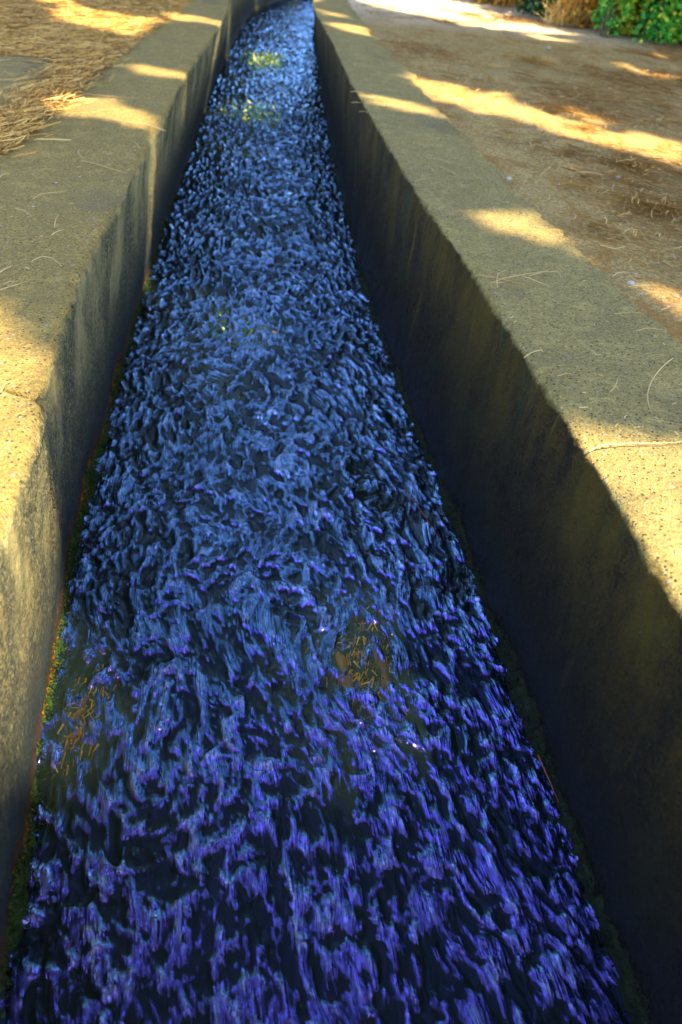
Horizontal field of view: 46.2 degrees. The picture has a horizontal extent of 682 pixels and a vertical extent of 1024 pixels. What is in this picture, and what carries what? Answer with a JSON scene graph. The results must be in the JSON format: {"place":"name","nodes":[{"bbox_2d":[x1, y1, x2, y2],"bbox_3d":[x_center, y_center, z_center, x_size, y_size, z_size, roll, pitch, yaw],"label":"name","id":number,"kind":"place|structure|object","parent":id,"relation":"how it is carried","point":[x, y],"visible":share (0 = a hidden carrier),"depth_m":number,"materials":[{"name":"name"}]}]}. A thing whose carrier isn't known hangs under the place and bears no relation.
{"place":"outdoors","nodes":[
{"label":"outdoors","id":0,"kind":"place"},
{"bbox_2d":[0,0,125,61],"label":"ground","id":1,"kind":"structure","parent":0,"point":[16,13],"depth_m":4.57,"materials":[{"name":"soil"}]},
{"bbox_2d":[0,56,62,112],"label":"paving slab","id":2,"kind":"structure","parent":1,"relation":"on","point":[11,72],"depth_m":3.22,"materials":[{"name":"concrete"}]},
{"bbox_2d":[0,41,129,156],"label":"needle litter","id":3,"kind":"object","parent":2,"relation":"on","point":[66,75],"visible":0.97,"depth_m":2.91,"materials":[{"name":"brown plant"}]},
{"bbox_2d":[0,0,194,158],"bbox_3d":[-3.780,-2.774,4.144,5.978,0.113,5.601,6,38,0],"label":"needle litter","id":4,"kind":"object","parent":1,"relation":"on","point":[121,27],"visible":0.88,"depth_m":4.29,"materials":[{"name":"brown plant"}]},
{"bbox_2d":[0,0,631,1023],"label":"water","id":5,"kind":"structure","parent":0,"point":[292,772],"depth_m":1.51,"materials":[{"name":"blue liquid"}]},
{"bbox_2d":[215,92,295,124],"bbox_3d":[-0.582,-2.725,5.461,0.688,0.123,1.048,6,38,0],"label":"waterweed","id":6,"kind":"object","parent":5,"relation":"in","point":[256,111],"visible":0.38,"depth_m":5.38,"materials":[{"name":"plant"}]},
{"bbox_2d":[231,51,296,70],"bbox_3d":[-0.667,-4.030,7.148,0.654,0.150,1.411,6,38,0],"label":"waterweed","id":7,"kind":"object","parent":5,"relation":"in","point":[268,58],"visible":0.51,"depth_m":7.02,"materials":[{"name":"plant"}]},
{"bbox_2d":[404,488,436,534],"bbox_3d":[0.198,-0.002,1.977,0.006,0.016,0.179,-12,41,-21],"label":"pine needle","id":8,"kind":"object","parent":5,"relation":"on","point":[419,508],"visible":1,"depth_m":1.99,"materials":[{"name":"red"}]},
{"bbox_2d":[538,755,558,802],"bbox_3d":[0.358,0.460,1.381,0.004,0.024,0.081,-9,40,-18],"label":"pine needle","id":9,"kind":"object","parent":5,"relation":"on","point":[547,776],"visible":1,"depth_m":1.39,"materials":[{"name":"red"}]},
{"bbox_2d":[347,0,681,345],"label":"path","id":10,"kind":"structure","parent":0,"point":[651,295],"depth_m":3.43,"materials":[{"name":"brown soil"}]},
{"bbox_2d":[431,17,466,23],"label":"needle clump","id":11,"kind":"object","parent":10,"relation":"on","point":[447,21],"visible":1,"depth_m":5.84,"materials":[{"name":"beige plant"}]},
{"bbox_2d":[468,0,523,5],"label":"shrub","id":12,"kind":"object","parent":10,"relation":"on","point":[500,2],"visible":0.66,"depth_m":7.18,"materials":[{"name":"brown plant"}]},
{"bbox_2d":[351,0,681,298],"bbox_3d":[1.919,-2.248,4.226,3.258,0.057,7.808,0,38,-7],"label":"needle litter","id":13,"kind":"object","parent":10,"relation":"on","point":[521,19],"visible":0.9,"depth_m":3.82,"materials":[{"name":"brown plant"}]},
{"bbox_2d":[506,51,549,63],"bbox_3d":[1.078,-2.649,4.659,0.198,0.028,0.280,-15,42,-24],"label":"needle clump","id":14,"kind":"object","parent":10,"relation":"on","point":[522,57],"visible":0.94,"depth_m":4.66,"materials":[{"name":"brown plant"}]},
{"bbox_2d":[502,0,566,17],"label":"shrub","id":15,"kind":"object","parent":10,"relation":"on","point":[527,6],"visible":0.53,"depth_m":6.66,"materials":[{"name":"green plant"}]},
{"bbox_2d":[511,59,562,68],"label":"needle clump","id":16,"kind":"object","parent":10,"relation":"on","point":[541,64],"visible":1,"depth_m":4.54,"materials":[{"name":"brown plant"}]},
{"bbox_2d":[523,100,586,113],"bbox_3d":[0.974,-1.778,3.517,0.324,0.026,0.175,23,41,21],"label":"needle clump","id":17,"kind":"object","parent":10,"relation":"on","point":[560,108],"visible":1,"depth_m":3.52,"materials":[{"name":"brown plant"}]},
{"bbox_2d":[534,0,599,26],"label":"grass tussock","id":18,"kind":"object","parent":10,"relation":"on","point":[555,19],"depth_m":6.25,"materials":[{"name":"plant"}]},
{"bbox_2d":[560,60,609,71],"bbox_3d":[1.395,-2.568,4.592,0.326,0.029,0.180,26,42,24],"label":"needle clump","id":19,"kind":"object","parent":10,"relation":"on","point":[587,67],"visible":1,"depth_m":4.59,"materials":[{"name":"brown plant"}]},
{"bbox_2d":[552,118,619,134],"bbox_3d":[1.001,-1.572,3.256,0.315,0.024,0.188,29,43,28],"label":"needle clump","id":20,"kind":"object","parent":10,"relation":"on","point":[590,127],"visible":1,"depth_m":3.25,"materials":[{"name":"plant"}]},
{"bbox_2d":[535,0,665,28],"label":"shrub","id":21,"kind":"object","parent":10,"relation":"on","point":[593,4],"visible":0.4,"depth_m":6.22,"materials":[{"name":"brown plant"}]},
{"bbox_2d":[547,212,662,241],"bbox_3d":[0.728,-0.793,2.207,0.153,0.028,0.322,-29,49,-36],"label":"needle clump","id":22,"kind":"object","parent":10,"relation":"on","point":[592,223],"visible":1,"depth_m":2.21,"materials":[{"name":"brown plant"}]},
{"bbox_2d":[591,0,636,37],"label":"shrub","id":23,"kind":"object","parent":10,"relation":"on","point":[606,27],"visible":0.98,"depth_m":5.85,"materials":[{"name":"green plant"}]},
{"bbox_2d":[571,178,681,224],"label":"needle clump","id":24,"kind":"object","parent":10,"relation":"on","point":[653,206],"visible":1,"depth_m":2.42,"materials":[{"name":"brown plant"}]},
{"bbox_2d":[592,0,669,36],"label":"shrub","id":25,"kind":"object","parent":10,"relation":"on","point":[628,23],"visible":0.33,"depth_m":5.98,"materials":[{"name":"green plant"}]},
{"bbox_2d":[596,155,679,176],"bbox_3d":[1.024,-1.211,2.787,0.159,0.027,0.285,-23,46,-32],"label":"needle clump","id":26,"kind":"object","parent":10,"relation":"on","point":[628,161],"visible":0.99,"depth_m":2.80,"materials":[{"name":"brown plant"}]},
{"bbox_2d":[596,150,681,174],"bbox_3d":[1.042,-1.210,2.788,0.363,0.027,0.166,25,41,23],"label":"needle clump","id":27,"kind":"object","parent":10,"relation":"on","point":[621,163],"visible":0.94,"depth_m":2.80,"materials":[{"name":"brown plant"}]},
{"bbox_2d":[601,0,681,44],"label":"shrub","id":28,"kind":"object","parent":10,"relation":"on","point":[669,25],"visible":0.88,"depth_m":5.72,"materials":[{"name":"green plant"}]},
{"bbox_2d":[629,98,681,111],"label":"needle clump","id":29,"kind":"object","parent":10,"relation":"on","point":[660,105],"visible":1,"depth_m":3.77,"materials":[{"name":"brown plant"}]},
{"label":"channel bed","id":30,"kind":"structure","parent":0,"visible":0},
{"bbox_2d":[0,0,280,1002],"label":"concrete wall","id":31,"kind":"structure","parent":30,"relation":"on","point":[76,322],"depth_m":1.83,"materials":[{"name":"grey concrete"}]},
{"bbox_2d":[89,116,164,130],"bbox_3d":[-0.723,-1.325,2.721,0.306,0.006,0.031,17,39,15],"label":"pine needle","id":32,"kind":"object","parent":31,"relation":"on","point":[123,121],"visible":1,"depth_m":2.72,"materials":[{"name":"beige plant"}]},
{"bbox_2d":[0,4,264,1023],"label":"moss","id":33,"kind":"object","parent":31,"relation":"on","point":[18,906],"visible":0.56,"depth_m":1.56,"materials":[{"name":"green plant"}]},
{"bbox_2d":[1,17,680,491],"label":"needle crumbs","id":34,"kind":"object","parent":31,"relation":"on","point":[419,185],"visible":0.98,"depth_m":2.32,"materials":[{"name":"brown plant"}]},
{"bbox_2d":[312,0,681,1023],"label":"concrete wall","id":35,"kind":"structure","parent":30,"relation":"on","point":[572,540],"depth_m":1.53,"materials":[{"name":"grey concrete"}]},
{"bbox_2d":[312,27,652,1023],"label":"moss","id":36,"kind":"object","parent":35,"relation":"on","point":[634,999],"visible":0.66,"depth_m":1.49,"materials":[{"name":"green plant"}]},
{"bbox_2d":[477,274,529,286],"bbox_3d":[0.370,-0.529,1.826,0.126,0.004,0.005,19,39,17],"label":"pine needle","id":37,"kind":"object","parent":35,"relation":"on","point":[500,278],"visible":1,"depth_m":1.83,"materials":[{"name":"beige plant"}]},
{"bbox_2d":[489,271,560,283],"bbox_3d":[0.424,-0.544,1.851,0.203,0.005,0.037,-10,40,-19],"label":"pine needle","id":38,"kind":"object","parent":35,"relation":"on","point":[526,273],"visible":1,"depth_m":1.86,"materials":[{"name":"beige plant"}]},
{"bbox_2d":[588,442,678,451],"bbox_3d":[0.480,-0.110,1.295,0.186,0.006,0.013,-6,39,-15],"label":"pine needle","id":39,"kind":"object","parent":35,"relation":"on","point":[627,443],"visible":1,"depth_m":1.29,"materials":[{"name":"beige plant"}]},
{"bbox_2d":[635,328,665,331],"bbox_3d":[0.643,-0.380,1.668,0.069,0.005,0.012,-3,38,-10],"label":"pine needle","id":40,"kind":"object","parent":35,"relation":"on","point":[648,328],"visible":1,"depth_m":1.67,"materials":[{"name":"beige plant"}]},
{"bbox_2d":[647,358,672,410],"bbox_3d":[0.585,-0.242,1.480,0.020,0.005,0.247,21,40,19],"label":"pine needle","id":41,"kind":"object","parent":35,"relation":"on","point":[653,378],"visible":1,"depth_m":1.48,"materials":[{"name":"beige plant"}]}
]}

